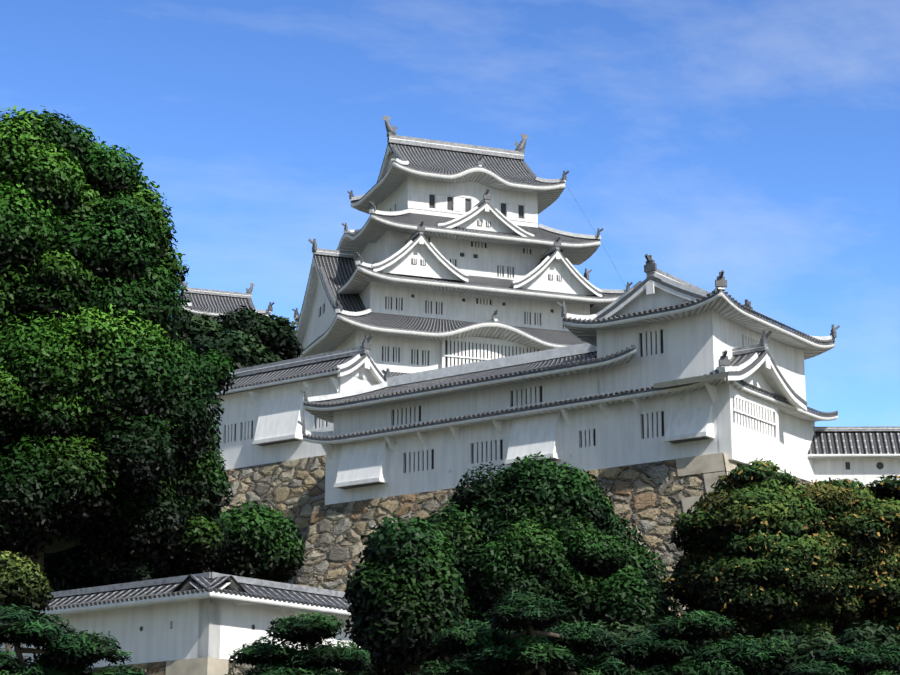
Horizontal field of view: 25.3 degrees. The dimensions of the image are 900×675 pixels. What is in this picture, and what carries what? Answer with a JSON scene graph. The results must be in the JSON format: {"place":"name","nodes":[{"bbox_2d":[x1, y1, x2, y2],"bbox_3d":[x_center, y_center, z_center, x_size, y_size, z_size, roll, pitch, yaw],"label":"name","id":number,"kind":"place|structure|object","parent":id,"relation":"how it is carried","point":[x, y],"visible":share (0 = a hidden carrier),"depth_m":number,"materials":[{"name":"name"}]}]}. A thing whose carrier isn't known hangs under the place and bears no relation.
{"place":"outdoors","nodes":[
{"label":"outdoors","id":0,"kind":"place"},
{"bbox_2d":[0,551,53,655],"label":"yellow bush","id":1,"kind":"object","parent":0,"point":[16,596],"depth_m":61.46,"materials":[{"name":"plant"}]},
{"bbox_2d":[0,604,146,674],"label":"pine","id":2,"kind":"object","parent":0,"point":[80,659],"depth_m":43.63,"materials":[{"name":"green plant"}]},
{"bbox_2d":[0,105,192,344],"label":"tree","id":3,"kind":"object","parent":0,"point":[78,161],"depth_m":75.40,"materials":[{"name":"green plant"}]},
{"bbox_2d":[44,542,154,591],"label":"tree","id":4,"kind":"object","parent":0,"point":[58,565],"depth_m":82.07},
{"bbox_2d":[0,300,237,573],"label":"camphor tree","id":5,"kind":"object","parent":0,"point":[85,383],"depth_m":73.93,"materials":[{"name":"green plant"}]},
{"bbox_2d":[147,561,212,579],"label":"tree","id":6,"kind":"object","parent":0,"point":[156,568],"depth_m":87.42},
{"bbox_2d":[157,411,233,576],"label":"tree","id":7,"kind":"object","parent":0,"point":[208,503],"depth_m":85.25,"materials":[{"name":"green plant"}]},
{"bbox_2d":[178,313,240,353],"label":"hill tree","id":8,"kind":"object","parent":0,"point":[208,329],"depth_m":148.50,"materials":[{"name":"green plant"}]},
{"bbox_2d":[177,281,273,321],"bbox_3d":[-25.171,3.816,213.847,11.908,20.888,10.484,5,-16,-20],"label":"tiled roof","id":9,"kind":"structure","parent":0,"point":[213,303],"depth_m":214.58,"materials":[{"name":"tile"}]},
{"bbox_2d":[190,328,282,369],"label":"hill tree","id":10,"kind":"object","parent":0,"point":[241,350],"depth_m":143.71,"materials":[{"name":"green plant"}]},
{"bbox_2d":[209,500,306,582],"bbox_3d":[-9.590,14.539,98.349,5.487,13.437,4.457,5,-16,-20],"label":"bush","id":11,"kind":"object","parent":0,"point":[257,557],"depth_m":98.23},
{"bbox_2d":[213,305,304,361],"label":"hill tree","id":12,"kind":"object","parent":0,"point":[278,334],"depth_m":150.17,"materials":[{"name":"green plant"}]},
{"bbox_2d":[224,612,374,674],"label":"pine","id":13,"kind":"object","parent":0,"point":[306,661],"depth_m":48.90,"materials":[{"name":"green plant"}]},
{"bbox_2d":[343,513,472,674],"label":"tree","id":14,"kind":"object","parent":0,"point":[374,626],"depth_m":58.52,"materials":[{"name":"green plant"}]},
{"bbox_2d":[361,655,470,674],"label":"tree","id":15,"kind":"object","parent":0,"point":[411,672],"depth_m":64.44,"materials":[{"name":"green plant"}]},
{"bbox_2d":[0,0,899,426],"label":"sky","id":16,"kind":"structure","parent":0,"point":[757,142],"materials":[{"name":"blue"}]},
{"bbox_2d":[292,115,632,376],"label":"castle keep","id":17,"kind":"structure","parent":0,"point":[448,254],"depth_m":191.88,"materials":[{"name":"paint"}]},
{"bbox_2d":[415,588,631,674],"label":"pine","id":18,"kind":"object","parent":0,"point":[477,662],"depth_m":50.60,"materials":[{"name":"green plant"}]},
{"bbox_2d":[423,496,680,653],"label":"tree","id":19,"kind":"object","parent":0,"point":[606,577],"depth_m":81.41,"materials":[{"name":"green plant"}]},
{"bbox_2d":[450,452,617,535],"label":"tree top","id":20,"kind":"object","parent":19,"relation":"on","point":[549,490],"depth_m":83.94,"materials":[{"name":"green plant"}]},
{"bbox_2d":[560,618,726,674],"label":"tree","id":21,"kind":"object","parent":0,"point":[622,632],"depth_m":67.48,"materials":[{"name":"green plant"}]},
{"bbox_2d":[657,458,866,645],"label":"tree","id":22,"kind":"object","parent":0,"point":[768,547],"depth_m":79.17,"materials":[{"name":"green plant"}]},
{"bbox_2d":[725,617,899,674],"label":"tree","id":23,"kind":"object","parent":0,"point":[801,644],"depth_m":67.13,"materials":[{"name":"green plant"}]},
{"bbox_2d":[777,638,899,674],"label":"pine","id":24,"kind":"object","parent":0,"point":[843,665],"depth_m":51.31,"materials":[{"name":"green plant"}]},
{"bbox_2d":[810,473,899,643],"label":"tree","id":25,"kind":"object","parent":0,"point":[883,548],"depth_m":80.65,"materials":[{"name":"green plant"}]},
{"bbox_3d":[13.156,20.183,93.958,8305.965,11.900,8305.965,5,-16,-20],"label":"terrain","id":26,"kind":"structure","parent":0,"visible":0},
{"bbox_2d":[0,572,359,674],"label":"castle wall","id":27,"kind":"structure","parent":26,"relation":"on","point":[205,623],"depth_m":64.83,"materials":[{"name":"paint"}]},
{"bbox_2d":[207,254,899,641],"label":"castle building","id":28,"kind":"structure","parent":26,"relation":"on","point":[657,402],"depth_m":105.72,"materials":[{"name":"paint"}]},
{"bbox_2d":[613,610,794,674],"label":"pine","id":29,"kind":"object","parent":26,"relation":"on","point":[683,639],"depth_m":51.44,"materials":[{"name":"green plant"}]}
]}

